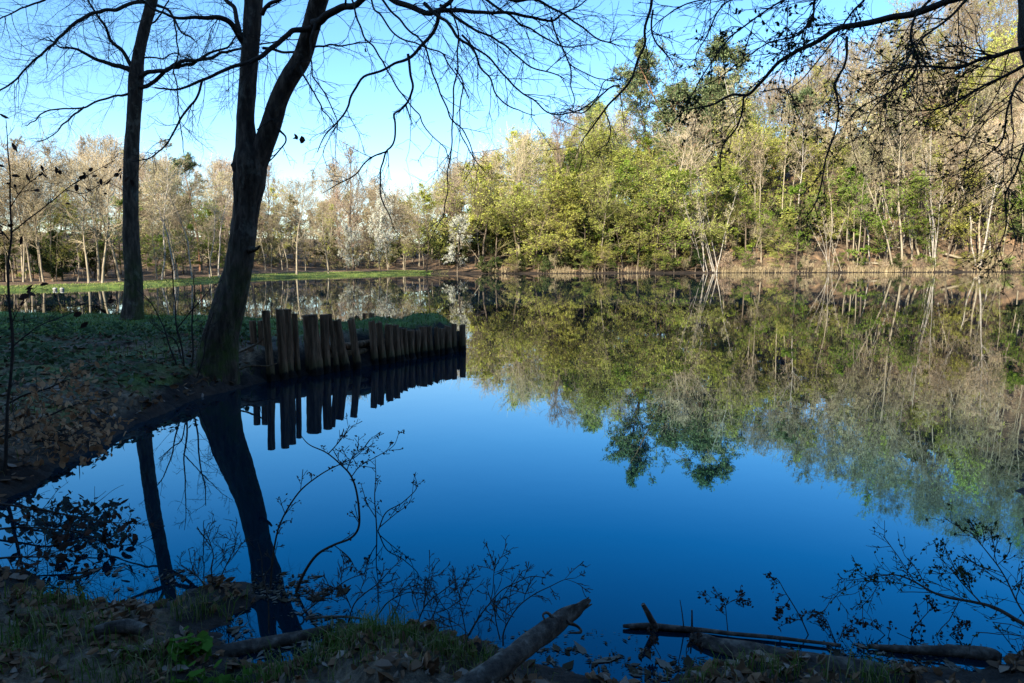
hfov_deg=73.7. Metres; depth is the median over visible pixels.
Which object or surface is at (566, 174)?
leafing tree
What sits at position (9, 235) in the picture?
young tree
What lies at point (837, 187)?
young tree
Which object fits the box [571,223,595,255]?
evergreen shrub
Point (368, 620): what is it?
grass
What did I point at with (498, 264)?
leafy shrub
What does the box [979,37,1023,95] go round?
leafing tree
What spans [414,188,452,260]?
bare tree
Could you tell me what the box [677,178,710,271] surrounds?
birch clump
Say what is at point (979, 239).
shore tree
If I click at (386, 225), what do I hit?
bare tree
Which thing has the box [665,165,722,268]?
leafing tree
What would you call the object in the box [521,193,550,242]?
evergreen shrub
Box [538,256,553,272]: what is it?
leafy shrub
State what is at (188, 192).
bare tree
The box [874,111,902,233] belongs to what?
bare tree
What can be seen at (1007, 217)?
young tree
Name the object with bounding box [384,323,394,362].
palisade post
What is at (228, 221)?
bare tree
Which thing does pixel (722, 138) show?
leafing tree
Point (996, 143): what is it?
birch tree
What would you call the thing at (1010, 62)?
bare tree
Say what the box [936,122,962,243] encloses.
slender tree
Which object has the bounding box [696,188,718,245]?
young tree
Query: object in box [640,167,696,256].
leafing tree
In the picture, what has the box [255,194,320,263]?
thicket shrub
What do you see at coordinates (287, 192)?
bare tree
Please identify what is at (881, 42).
bare tree
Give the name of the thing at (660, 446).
pond water
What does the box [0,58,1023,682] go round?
ground
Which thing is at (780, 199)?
leafing tree
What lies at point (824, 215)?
young tree
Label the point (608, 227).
young tree
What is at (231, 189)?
birch tree
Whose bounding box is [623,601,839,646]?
floating branch
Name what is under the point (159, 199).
bare tree
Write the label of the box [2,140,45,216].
bare tree
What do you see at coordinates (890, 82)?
leafing tree
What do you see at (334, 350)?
palisade post
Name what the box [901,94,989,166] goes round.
leafing tree
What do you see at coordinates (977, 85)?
evergreen shrub
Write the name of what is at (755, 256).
bare bush
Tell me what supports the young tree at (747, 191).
on the ground at (252, 376)
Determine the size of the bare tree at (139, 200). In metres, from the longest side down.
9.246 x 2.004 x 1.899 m
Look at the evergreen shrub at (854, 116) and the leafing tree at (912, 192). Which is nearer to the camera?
the leafing tree at (912, 192)
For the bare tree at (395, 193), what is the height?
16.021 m
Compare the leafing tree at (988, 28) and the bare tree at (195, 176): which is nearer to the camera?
the bare tree at (195, 176)
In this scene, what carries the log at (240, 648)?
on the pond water
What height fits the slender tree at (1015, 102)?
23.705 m
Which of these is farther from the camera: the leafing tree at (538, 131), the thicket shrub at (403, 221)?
the leafing tree at (538, 131)
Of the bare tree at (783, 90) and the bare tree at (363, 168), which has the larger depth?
the bare tree at (363, 168)
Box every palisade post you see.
[249,320,256,343]
[257,320,263,345]
[262,310,274,380]
[276,309,288,379]
[284,309,293,377]
[291,313,300,376]
[303,314,323,375]
[320,314,330,372]
[329,314,339,371]
[333,319,350,370]
[347,318,361,368]
[368,320,378,364]
[375,320,386,363]
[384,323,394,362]
[392,324,400,361]
[399,328,404,360]
[402,328,408,359]
[407,330,414,358]
[414,329,420,357]
[419,326,426,356]
[427,326,432,355]
[434,326,439,354]
[438,328,444,354]
[444,325,451,353]
[451,323,456,351]
[459,324,465,351]
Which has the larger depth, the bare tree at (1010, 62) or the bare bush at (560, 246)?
the bare tree at (1010, 62)
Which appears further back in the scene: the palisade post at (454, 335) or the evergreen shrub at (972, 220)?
the evergreen shrub at (972, 220)
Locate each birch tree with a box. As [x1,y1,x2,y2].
[119,145,175,278]
[147,134,191,279]
[147,166,192,278]
[191,171,227,277]
[205,165,232,276]
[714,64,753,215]
[782,95,822,227]
[817,96,856,230]
[834,95,884,240]
[864,75,903,171]
[890,132,924,245]
[905,48,950,185]
[936,124,978,237]
[966,62,1018,162]
[975,117,1021,267]
[979,125,1010,238]
[981,55,1007,130]
[993,103,1023,171]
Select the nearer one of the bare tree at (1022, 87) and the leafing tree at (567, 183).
the leafing tree at (567, 183)
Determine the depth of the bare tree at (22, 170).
93.32 m
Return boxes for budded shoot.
[644,623,707,657]
[696,585,753,630]
[763,571,808,634]
[801,609,868,642]
[853,594,972,637]
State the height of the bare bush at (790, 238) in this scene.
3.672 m
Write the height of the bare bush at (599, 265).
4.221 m
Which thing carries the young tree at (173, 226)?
on the ground at (252, 376)
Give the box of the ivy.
[0,317,291,405]
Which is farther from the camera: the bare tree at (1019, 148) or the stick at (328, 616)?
the bare tree at (1019, 148)
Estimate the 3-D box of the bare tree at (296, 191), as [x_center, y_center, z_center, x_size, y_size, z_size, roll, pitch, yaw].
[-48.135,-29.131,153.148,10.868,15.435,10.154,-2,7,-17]
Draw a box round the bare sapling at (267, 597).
[255,542,284,633]
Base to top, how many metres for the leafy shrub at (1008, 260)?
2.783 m
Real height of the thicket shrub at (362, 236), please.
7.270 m
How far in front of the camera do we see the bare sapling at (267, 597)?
3.25 m
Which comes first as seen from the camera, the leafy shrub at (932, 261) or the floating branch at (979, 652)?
the floating branch at (979, 652)
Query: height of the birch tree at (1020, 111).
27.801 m
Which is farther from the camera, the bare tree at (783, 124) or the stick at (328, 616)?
the bare tree at (783, 124)
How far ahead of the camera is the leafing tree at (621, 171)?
112.10 m
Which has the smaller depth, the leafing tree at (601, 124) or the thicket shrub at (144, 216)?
the thicket shrub at (144, 216)
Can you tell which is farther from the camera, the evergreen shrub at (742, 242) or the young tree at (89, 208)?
the evergreen shrub at (742, 242)
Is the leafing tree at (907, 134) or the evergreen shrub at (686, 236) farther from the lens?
the leafing tree at (907, 134)
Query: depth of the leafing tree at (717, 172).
112.21 m
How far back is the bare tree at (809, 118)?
126.17 m
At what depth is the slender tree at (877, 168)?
126.33 m
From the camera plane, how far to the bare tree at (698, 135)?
119.86 m
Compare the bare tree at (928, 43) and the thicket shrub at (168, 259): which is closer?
the thicket shrub at (168, 259)
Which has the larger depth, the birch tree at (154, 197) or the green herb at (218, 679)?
the birch tree at (154, 197)
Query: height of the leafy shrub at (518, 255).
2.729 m
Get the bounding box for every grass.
[0,270,446,290]
[0,310,916,682]
[482,234,1022,272]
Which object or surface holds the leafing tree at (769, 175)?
on the ground at (252, 376)
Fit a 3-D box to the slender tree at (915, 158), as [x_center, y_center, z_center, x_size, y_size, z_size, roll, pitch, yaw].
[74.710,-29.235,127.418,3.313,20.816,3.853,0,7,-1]
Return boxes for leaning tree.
[813,196,841,270]
[844,128,892,266]
[848,56,920,258]
[869,56,911,269]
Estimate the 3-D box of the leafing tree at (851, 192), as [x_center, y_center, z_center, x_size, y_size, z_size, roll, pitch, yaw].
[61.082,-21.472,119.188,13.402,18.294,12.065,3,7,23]
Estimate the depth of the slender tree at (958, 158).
125.45 m
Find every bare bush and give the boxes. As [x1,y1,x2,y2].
[510,260,521,272]
[543,253,561,266]
[553,233,570,257]
[590,249,609,270]
[681,256,689,269]
[704,259,711,269]
[713,250,733,272]
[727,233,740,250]
[744,250,760,268]
[782,227,794,241]
[800,255,816,271]
[801,242,816,255]
[822,261,832,270]
[848,261,856,268]
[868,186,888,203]
[878,258,890,268]
[884,232,903,250]
[894,255,915,269]
[915,259,925,270]
[939,258,949,268]
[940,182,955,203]
[961,259,973,269]
[980,251,1005,267]
[999,255,1020,271]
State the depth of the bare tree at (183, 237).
65.77 m
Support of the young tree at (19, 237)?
on the ground at (252, 376)
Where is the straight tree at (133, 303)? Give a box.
[0,0,331,319]
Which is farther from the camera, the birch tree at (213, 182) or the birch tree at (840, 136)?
the birch tree at (840, 136)
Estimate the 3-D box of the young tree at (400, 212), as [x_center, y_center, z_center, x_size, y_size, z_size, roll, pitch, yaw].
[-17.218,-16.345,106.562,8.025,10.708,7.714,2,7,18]
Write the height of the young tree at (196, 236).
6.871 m
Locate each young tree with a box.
[0,126,50,281]
[0,132,118,280]
[0,161,72,281]
[0,190,31,281]
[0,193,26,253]
[0,213,19,268]
[0,218,18,256]
[2,200,71,278]
[12,224,49,278]
[14,199,85,265]
[37,208,85,264]
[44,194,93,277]
[59,181,121,275]
[67,225,103,274]
[73,196,143,278]
[107,234,143,269]
[121,216,159,266]
[139,188,194,276]
[140,196,173,270]
[140,231,175,278]
[169,223,199,274]
[182,182,230,271]
[182,199,231,271]
[183,215,207,272]
[199,226,227,272]
[217,231,228,267]
[224,203,284,244]
[255,196,282,271]
[259,203,290,269]
[278,205,320,265]
[302,220,320,264]
[354,233,370,264]
[375,203,429,269]
[402,217,417,261]
[408,216,431,247]
[595,212,615,256]
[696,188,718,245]
[709,217,729,261]
[712,192,734,223]
[738,187,763,250]
[745,200,765,239]
[755,207,785,255]
[773,206,807,242]
[811,194,833,231]
[815,197,835,238]
[826,170,848,204]
[826,189,864,243]
[837,179,877,223]
[869,220,893,256]
[910,215,946,263]
[945,199,975,254]
[997,179,1023,215]
[1000,206,1013,228]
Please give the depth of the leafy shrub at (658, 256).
110.86 m
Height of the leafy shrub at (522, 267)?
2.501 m
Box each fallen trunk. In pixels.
[858,253,888,264]
[870,241,905,249]
[943,250,980,262]
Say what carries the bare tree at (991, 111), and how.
on the ground at (252, 376)
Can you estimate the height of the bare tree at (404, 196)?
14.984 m
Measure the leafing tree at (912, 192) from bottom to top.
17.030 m
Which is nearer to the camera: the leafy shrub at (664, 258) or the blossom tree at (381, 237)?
the blossom tree at (381, 237)
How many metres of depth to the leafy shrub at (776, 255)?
113.78 m
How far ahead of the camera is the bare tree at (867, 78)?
151.34 m
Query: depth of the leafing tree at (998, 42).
141.43 m
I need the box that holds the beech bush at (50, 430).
[0,360,133,468]
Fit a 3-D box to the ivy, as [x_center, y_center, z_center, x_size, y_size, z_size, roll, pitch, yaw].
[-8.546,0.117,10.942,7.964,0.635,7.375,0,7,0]
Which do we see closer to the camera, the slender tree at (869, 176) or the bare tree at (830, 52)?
the slender tree at (869, 176)
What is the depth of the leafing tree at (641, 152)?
147.52 m
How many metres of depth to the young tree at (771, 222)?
119.62 m
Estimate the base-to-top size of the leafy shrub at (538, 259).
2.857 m
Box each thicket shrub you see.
[0,230,18,279]
[0,251,16,280]
[89,232,122,276]
[110,182,163,257]
[139,194,196,272]
[143,216,191,270]
[150,190,202,252]
[172,197,215,260]
[187,203,226,267]
[199,219,220,260]
[218,184,268,260]
[254,242,267,263]
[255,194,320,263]
[255,196,271,251]
[255,201,272,256]
[260,235,286,267]
[261,204,290,256]
[282,237,303,264]
[294,199,337,258]
[300,242,320,264]
[310,196,347,255]
[317,231,368,267]
[318,204,343,256]
[320,236,344,268]
[332,247,344,263]
[334,190,364,253]
[342,244,358,268]
[350,188,405,258]
[351,198,382,255]
[356,226,383,263]
[357,226,399,268]
[369,194,412,246]
[373,243,395,268]
[387,205,420,253]
[400,200,425,256]
[414,207,442,248]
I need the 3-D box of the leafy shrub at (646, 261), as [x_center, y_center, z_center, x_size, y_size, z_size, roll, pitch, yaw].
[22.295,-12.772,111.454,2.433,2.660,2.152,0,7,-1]
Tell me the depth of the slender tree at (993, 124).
128.02 m
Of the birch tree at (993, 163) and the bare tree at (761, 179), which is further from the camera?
the birch tree at (993, 163)
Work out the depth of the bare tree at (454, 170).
151.76 m
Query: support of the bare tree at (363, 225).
on the ground at (252, 376)
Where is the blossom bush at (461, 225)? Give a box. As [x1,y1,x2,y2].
[442,214,472,272]
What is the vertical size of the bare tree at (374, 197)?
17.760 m
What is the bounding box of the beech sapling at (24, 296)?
[0,114,136,474]
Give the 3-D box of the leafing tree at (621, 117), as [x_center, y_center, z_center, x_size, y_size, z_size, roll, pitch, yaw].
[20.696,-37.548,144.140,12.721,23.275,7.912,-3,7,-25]
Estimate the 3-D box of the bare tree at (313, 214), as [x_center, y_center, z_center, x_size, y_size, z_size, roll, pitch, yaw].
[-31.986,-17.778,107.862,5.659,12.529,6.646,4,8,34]
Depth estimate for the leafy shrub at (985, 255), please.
122.78 m
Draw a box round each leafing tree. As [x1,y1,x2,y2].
[387,183,449,271]
[406,180,445,242]
[422,176,452,214]
[430,149,528,261]
[464,151,513,255]
[464,180,491,269]
[470,195,535,268]
[475,139,503,182]
[479,165,561,268]
[482,149,507,184]
[488,155,538,220]
[491,125,548,212]
[493,139,541,259]
[496,164,578,268]
[497,126,544,193]
[503,155,595,255]
[516,132,560,228]
[523,148,590,245]
[524,174,605,268]
[525,131,587,213]
[525,155,564,210]
[527,127,551,162]
[533,165,607,269]
[535,152,594,217]
[540,184,605,270]
[545,137,625,250]
[552,140,622,188]
[556,152,628,262]
[563,127,579,148]
[564,114,663,242]
[573,112,588,180]
[579,96,626,206]
[580,109,636,150]
[580,147,676,241]
[580,159,657,261]
[581,111,629,205]
[581,165,635,269]
[584,186,657,268]
[607,138,679,228]
[612,151,724,264]
[615,182,681,269]
[621,135,662,203]
[621,145,667,209]
[626,133,660,208]
[626,152,667,225]
[632,166,698,269]
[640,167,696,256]
[642,130,706,213]
[653,144,703,202]
[662,142,724,217]
[664,155,748,262]
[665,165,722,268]
[684,97,771,254]
[693,110,763,196]
[701,117,786,218]
[703,166,783,262]
[706,129,793,217]
[712,117,787,250]
[713,103,770,166]
[714,105,752,214]
[718,145,768,210]
[734,125,797,214]
[739,112,835,213]
[766,182,824,268]
[776,65,832,171]
[791,77,851,146]
[795,136,859,251]
[825,143,868,221]
[825,164,909,266]
[828,134,883,183]
[841,67,894,133]
[855,70,921,209]
[857,0,947,134]
[860,53,920,115]
[863,166,948,261]
[868,99,928,179]
[896,23,941,83]
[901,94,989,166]
[910,151,1002,249]
[916,154,992,261]
[918,61,1015,216]
[924,29,966,96]
[933,66,1008,130]
[951,15,1023,127]
[952,0,1014,57]
[969,0,1005,55]
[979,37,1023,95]
[989,153,1023,222]
[996,173,1023,231]
[997,0,1017,41]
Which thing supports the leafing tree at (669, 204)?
on the ground at (252, 376)
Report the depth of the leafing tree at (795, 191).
114.83 m
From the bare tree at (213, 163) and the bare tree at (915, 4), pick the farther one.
the bare tree at (915, 4)
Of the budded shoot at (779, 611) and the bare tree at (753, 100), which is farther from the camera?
the bare tree at (753, 100)
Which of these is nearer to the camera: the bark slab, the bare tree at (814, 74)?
the bark slab
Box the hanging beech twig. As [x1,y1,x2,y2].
[0,485,164,579]
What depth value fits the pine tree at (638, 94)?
133.87 m
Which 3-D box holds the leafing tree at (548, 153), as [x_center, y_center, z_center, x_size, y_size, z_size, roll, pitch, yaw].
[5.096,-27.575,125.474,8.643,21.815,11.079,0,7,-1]
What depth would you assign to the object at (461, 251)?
114.07 m
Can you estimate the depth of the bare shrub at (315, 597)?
3.47 m
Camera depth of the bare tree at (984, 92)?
134.27 m
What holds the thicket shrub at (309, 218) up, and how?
on the ground at (252, 376)
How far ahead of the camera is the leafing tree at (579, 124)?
157.28 m
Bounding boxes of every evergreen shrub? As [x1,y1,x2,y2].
[0,248,14,281]
[27,239,54,274]
[32,243,70,273]
[44,230,77,280]
[79,243,101,278]
[315,234,331,264]
[383,234,404,264]
[422,224,457,265]
[430,195,468,249]
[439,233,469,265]
[448,197,473,253]
[462,219,490,264]
[480,224,503,255]
[490,214,526,261]
[512,234,541,264]
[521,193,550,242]
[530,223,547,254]
[531,211,548,235]
[535,184,556,216]
[544,218,574,250]
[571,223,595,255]
[574,203,614,255]
[612,210,644,249]
[635,231,655,261]
[648,212,669,241]
[665,224,683,254]
[683,204,709,245]
[706,201,732,239]
[727,218,754,246]
[751,225,773,245]
[764,152,801,181]
[773,189,793,224]
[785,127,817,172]
[789,132,807,174]
[811,126,842,169]
[821,226,840,242]
[837,124,851,163]
[843,104,865,134]
[844,213,863,233]
[869,207,892,236]
[887,198,910,215]
[941,58,966,90]
[950,69,979,104]
[954,59,1000,103]
[964,210,977,233]
[981,165,1008,193]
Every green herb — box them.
[166,633,194,670]
[170,659,251,682]
[171,626,214,663]
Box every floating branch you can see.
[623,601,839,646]
[867,644,1001,660]
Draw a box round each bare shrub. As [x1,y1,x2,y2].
[125,248,223,377]
[162,511,254,585]
[300,555,377,615]
[313,552,437,623]
[390,550,479,635]
[432,535,552,651]
[477,561,592,645]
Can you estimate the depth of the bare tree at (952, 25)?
193.61 m
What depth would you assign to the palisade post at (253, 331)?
11.54 m
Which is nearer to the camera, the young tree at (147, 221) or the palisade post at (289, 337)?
the palisade post at (289, 337)
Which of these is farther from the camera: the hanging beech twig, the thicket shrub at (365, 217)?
the thicket shrub at (365, 217)
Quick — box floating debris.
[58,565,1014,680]
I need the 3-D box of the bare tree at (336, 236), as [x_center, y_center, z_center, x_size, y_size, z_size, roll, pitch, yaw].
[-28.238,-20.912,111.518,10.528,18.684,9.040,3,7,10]
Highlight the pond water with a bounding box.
[0,272,1023,682]
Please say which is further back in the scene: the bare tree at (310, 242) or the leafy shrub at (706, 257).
the leafy shrub at (706, 257)
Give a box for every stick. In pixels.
[239,338,263,352]
[239,362,279,369]
[305,615,366,619]
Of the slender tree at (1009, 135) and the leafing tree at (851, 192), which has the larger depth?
the slender tree at (1009, 135)
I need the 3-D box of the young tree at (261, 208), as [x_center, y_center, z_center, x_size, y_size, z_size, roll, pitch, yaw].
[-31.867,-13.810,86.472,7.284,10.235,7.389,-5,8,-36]
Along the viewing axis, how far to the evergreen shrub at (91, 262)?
63.30 m
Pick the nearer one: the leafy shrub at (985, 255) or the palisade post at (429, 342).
the palisade post at (429, 342)
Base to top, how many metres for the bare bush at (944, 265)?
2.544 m
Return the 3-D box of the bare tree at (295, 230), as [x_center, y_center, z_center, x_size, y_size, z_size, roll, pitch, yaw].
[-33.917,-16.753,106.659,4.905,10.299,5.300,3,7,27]
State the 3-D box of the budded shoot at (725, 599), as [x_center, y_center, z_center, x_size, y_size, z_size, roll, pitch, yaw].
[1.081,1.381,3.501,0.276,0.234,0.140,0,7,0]
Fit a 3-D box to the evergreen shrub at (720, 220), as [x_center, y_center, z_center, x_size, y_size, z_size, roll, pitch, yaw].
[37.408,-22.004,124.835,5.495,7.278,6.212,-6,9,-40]
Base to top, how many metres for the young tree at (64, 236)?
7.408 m
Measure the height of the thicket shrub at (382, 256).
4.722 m
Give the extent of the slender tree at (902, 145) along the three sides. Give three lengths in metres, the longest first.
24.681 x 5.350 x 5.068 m
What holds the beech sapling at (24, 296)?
on the ground at (252, 376)
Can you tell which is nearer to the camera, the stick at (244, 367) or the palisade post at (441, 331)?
the stick at (244, 367)
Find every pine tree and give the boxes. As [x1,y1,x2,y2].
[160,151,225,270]
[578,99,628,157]
[606,36,712,166]
[608,59,665,212]
[644,77,728,195]
[649,80,727,219]
[656,32,762,183]
[688,65,750,208]
[699,74,778,194]
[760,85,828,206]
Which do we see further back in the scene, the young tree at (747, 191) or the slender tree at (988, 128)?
the slender tree at (988, 128)
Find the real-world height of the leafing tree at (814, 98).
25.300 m
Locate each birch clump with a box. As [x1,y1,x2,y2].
[675,175,739,272]
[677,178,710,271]
[809,209,845,271]
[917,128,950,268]
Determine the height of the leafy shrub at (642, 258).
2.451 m
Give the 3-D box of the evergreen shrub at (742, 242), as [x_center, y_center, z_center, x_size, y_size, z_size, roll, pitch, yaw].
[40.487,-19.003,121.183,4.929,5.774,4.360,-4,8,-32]
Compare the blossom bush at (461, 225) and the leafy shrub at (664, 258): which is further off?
the leafy shrub at (664, 258)
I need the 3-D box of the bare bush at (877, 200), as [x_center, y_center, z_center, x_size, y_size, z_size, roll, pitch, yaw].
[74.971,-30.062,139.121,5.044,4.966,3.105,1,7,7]
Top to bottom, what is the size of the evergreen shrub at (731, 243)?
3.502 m
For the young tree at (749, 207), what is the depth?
122.27 m
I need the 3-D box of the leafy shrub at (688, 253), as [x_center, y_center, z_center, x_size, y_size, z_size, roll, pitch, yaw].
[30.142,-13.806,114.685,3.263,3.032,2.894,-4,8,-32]
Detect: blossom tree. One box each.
[336,221,362,270]
[366,185,399,271]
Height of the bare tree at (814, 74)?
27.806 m
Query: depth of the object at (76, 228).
64.96 m
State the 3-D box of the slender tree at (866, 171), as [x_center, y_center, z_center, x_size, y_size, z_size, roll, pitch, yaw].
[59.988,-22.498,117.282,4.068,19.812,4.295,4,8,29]
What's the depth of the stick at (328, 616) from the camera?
3.48 m
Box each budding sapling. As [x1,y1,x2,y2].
[269,439,377,589]
[295,413,404,592]
[357,456,424,530]
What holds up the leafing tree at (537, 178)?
on the ground at (252, 376)
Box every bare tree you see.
[0,143,71,281]
[0,144,59,237]
[0,154,45,225]
[0,156,42,277]
[0,170,64,274]
[1,232,6,281]
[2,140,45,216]
[13,185,56,250]
[17,164,40,281]
[24,156,87,273]
[29,144,139,280]
[35,129,124,246]
[36,186,94,281]
[38,154,122,280]
[41,210,84,280]
[47,156,90,213]
[52,139,109,215]
[52,176,67,266]
[53,150,121,282]
[55,133,179,282]
[61,128,146,233]
[63,154,122,278]
[69,135,106,275]
[88,150,152,273]
[98,139,140,208]
[109,170,159,217]
[111,144,195,278]
[139,145,181,264]
[139,155,188,268]
[139,183,146,230]
[139,201,188,278]
[142,154,192,214]
[152,156,227,197]
[169,211,206,277]
[181,178,199,272]
[182,150,232,216]
[182,157,232,195]
[186,218,227,275]
[189,171,205,265]
[190,158,231,198]
[198,156,232,229]
[202,156,232,197]
[204,153,232,262]
[211,195,232,255]
[253,185,271,267]
[258,183,303,270]
[261,158,295,266]
[263,173,340,274]
[267,215,276,272]
[272,177,326,261]
[275,179,288,253]
[277,201,307,257]
[280,178,318,240]
[291,190,323,266]
[295,231,315,270]
[301,194,336,272]
[305,204,342,269]
[306,158,377,268]
[308,169,319,214]
[311,157,368,267]
[316,157,355,203]
[317,136,377,269]
[323,188,361,270]
[336,182,374,264]
[340,158,384,223]
[355,219,377,268]
[356,169,398,260]
[356,181,408,266]
[368,195,401,269]
[374,185,414,263]
[390,176,429,238]
[390,183,407,236]
[398,233,420,269]
[399,186,433,265]
[406,207,429,267]
[412,175,440,222]
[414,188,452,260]
[419,149,475,256]
[430,165,471,243]
[432,169,468,221]
[434,155,474,210]
[442,139,507,260]
[451,155,495,212]
[482,121,569,266]
[495,131,530,190]
[507,135,548,194]
[511,105,593,266]
[511,125,535,190]
[562,110,589,145]
[566,101,631,162]
[605,117,646,147]
[609,107,642,171]
[613,99,649,144]
[643,107,753,252]
[652,99,722,252]
[733,68,796,191]
[746,68,792,128]
[748,134,773,262]
[752,77,822,185]
[759,74,802,135]
[774,70,799,199]
[775,93,801,239]
[780,60,834,171]
[788,93,820,229]
[793,56,860,142]
[797,49,844,126]
[806,31,888,173]
[812,37,876,141]
[812,81,828,188]
[818,128,839,254]
[820,53,850,126]
[834,34,891,108]
[838,44,874,103]
[851,29,911,141]
[857,75,878,193]
[860,62,879,114]
[862,30,888,124]
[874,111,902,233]
[877,5,923,69]
[882,19,932,74]
[884,24,933,102]
[884,34,931,57]
[888,0,941,62]
[888,28,942,157]
[891,79,913,214]
[897,101,926,259]
[902,21,987,135]
[909,70,930,202]
[920,0,948,57]
[926,3,968,56]
[927,0,979,102]
[927,5,1002,104]
[928,1,997,71]
[934,0,1007,103]
[961,71,995,201]
[972,6,1021,116]
[976,0,1017,49]
[976,1,1017,31]
[978,0,1017,69]
[982,85,1001,203]
[997,37,1022,82]
[1001,0,1017,14]
[1002,42,1023,167]
[1002,134,1023,255]
[1006,36,1018,112]
[1012,35,1023,141]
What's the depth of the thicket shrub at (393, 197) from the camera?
131.51 m
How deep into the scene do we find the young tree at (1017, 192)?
132.27 m
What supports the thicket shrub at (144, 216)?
on the ground at (252, 376)
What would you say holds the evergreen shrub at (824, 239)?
on the ground at (252, 376)
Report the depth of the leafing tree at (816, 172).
122.88 m
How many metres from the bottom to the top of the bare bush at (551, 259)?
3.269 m
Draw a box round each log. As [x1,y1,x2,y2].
[212,625,329,656]
[330,339,384,351]
[330,348,368,357]
[454,597,591,682]
[689,633,891,676]
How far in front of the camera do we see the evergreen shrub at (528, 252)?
112.57 m
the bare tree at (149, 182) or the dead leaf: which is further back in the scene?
the bare tree at (149, 182)
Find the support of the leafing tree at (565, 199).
on the ground at (252, 376)
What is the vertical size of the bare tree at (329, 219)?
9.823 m
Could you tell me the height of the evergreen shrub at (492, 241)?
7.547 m
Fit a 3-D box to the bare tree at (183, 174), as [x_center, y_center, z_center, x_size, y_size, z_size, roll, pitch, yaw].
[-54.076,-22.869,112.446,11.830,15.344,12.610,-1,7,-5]
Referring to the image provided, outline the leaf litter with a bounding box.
[0,330,1023,682]
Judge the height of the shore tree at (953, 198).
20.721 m
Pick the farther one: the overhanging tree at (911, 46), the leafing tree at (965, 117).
the leafing tree at (965, 117)
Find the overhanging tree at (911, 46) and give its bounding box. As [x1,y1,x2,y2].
[543,0,1023,661]
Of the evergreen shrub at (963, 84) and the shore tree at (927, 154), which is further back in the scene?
the evergreen shrub at (963, 84)
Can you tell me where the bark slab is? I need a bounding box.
[94,618,149,637]
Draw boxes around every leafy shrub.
[475,256,486,271]
[483,257,497,272]
[493,256,501,268]
[499,257,519,271]
[511,253,525,263]
[517,257,527,271]
[532,254,545,269]
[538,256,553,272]
[548,251,566,269]
[557,248,572,266]
[569,258,576,267]
[570,251,594,271]
[584,260,591,272]
[588,243,618,271]
[604,259,616,267]
[612,243,636,266]
[626,247,637,266]
[634,255,645,268]
[642,255,654,270]
[645,248,675,270]
[657,256,672,269]
[668,258,679,270]
[675,255,688,269]
[681,250,695,264]
[688,249,703,271]
[700,255,710,267]
[737,248,756,269]
[766,251,789,268]
[797,261,803,269]
[833,252,845,268]
[855,257,867,268]
[888,253,903,267]
[925,255,941,268]
[954,252,977,265]
[969,247,1003,266]
[997,256,1014,269]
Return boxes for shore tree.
[726,203,749,258]
[747,214,776,256]
[753,206,797,262]
[792,202,814,253]
[836,197,867,255]
[852,184,872,261]
[886,172,911,252]
[891,145,924,246]
[914,137,939,261]
[944,142,961,248]
[948,126,1022,263]
[962,121,985,249]
[979,188,1018,259]
[1007,208,1023,242]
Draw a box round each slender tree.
[839,114,861,194]
[839,122,867,262]
[841,155,861,259]
[850,140,897,243]
[852,151,876,266]
[856,141,878,239]
[861,127,883,236]
[868,128,891,250]
[870,122,895,218]
[871,113,919,232]
[873,96,921,222]
[895,99,920,215]
[905,128,922,235]
[907,123,927,214]
[914,142,929,247]
[915,156,947,258]
[933,106,962,203]
[935,143,966,220]
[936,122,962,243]
[938,126,948,226]
[938,145,990,264]
[941,117,1000,238]
[960,90,980,147]
[969,157,986,255]
[971,131,990,159]
[972,109,999,196]
[972,156,1006,253]
[982,137,997,233]
[987,115,1023,186]
[990,94,1012,208]
[1001,115,1016,202]
[1004,85,1023,195]
[1008,145,1023,251]
[1009,122,1023,197]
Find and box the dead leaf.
[299,136,304,142]
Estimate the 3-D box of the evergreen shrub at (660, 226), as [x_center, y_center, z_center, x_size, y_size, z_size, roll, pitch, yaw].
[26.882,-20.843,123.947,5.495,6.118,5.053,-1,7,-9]
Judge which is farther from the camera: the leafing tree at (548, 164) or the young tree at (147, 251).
the leafing tree at (548, 164)
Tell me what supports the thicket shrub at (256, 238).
on the ground at (252, 376)
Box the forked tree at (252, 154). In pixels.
[80,0,655,385]
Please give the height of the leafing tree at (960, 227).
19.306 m
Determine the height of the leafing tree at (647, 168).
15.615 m
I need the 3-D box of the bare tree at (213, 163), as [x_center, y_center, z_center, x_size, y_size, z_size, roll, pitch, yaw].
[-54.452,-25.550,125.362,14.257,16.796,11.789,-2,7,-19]
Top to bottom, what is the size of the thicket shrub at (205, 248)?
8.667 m
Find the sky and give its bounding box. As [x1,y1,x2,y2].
[0,0,1017,243]
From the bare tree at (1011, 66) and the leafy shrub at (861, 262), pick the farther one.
the bare tree at (1011, 66)
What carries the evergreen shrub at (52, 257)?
on the ground at (252, 376)
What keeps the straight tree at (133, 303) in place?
on the ground at (252, 376)
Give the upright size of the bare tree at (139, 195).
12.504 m
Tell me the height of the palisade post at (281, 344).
1.838 m
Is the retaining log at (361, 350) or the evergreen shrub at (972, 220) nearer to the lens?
the retaining log at (361, 350)
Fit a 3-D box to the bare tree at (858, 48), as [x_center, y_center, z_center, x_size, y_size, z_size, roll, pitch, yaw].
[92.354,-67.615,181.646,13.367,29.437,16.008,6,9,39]
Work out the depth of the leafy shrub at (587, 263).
107.92 m
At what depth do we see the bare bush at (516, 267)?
106.64 m
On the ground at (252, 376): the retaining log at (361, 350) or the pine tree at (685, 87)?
the pine tree at (685, 87)
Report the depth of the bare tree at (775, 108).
174.50 m
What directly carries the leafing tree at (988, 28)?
on the ground at (252, 376)

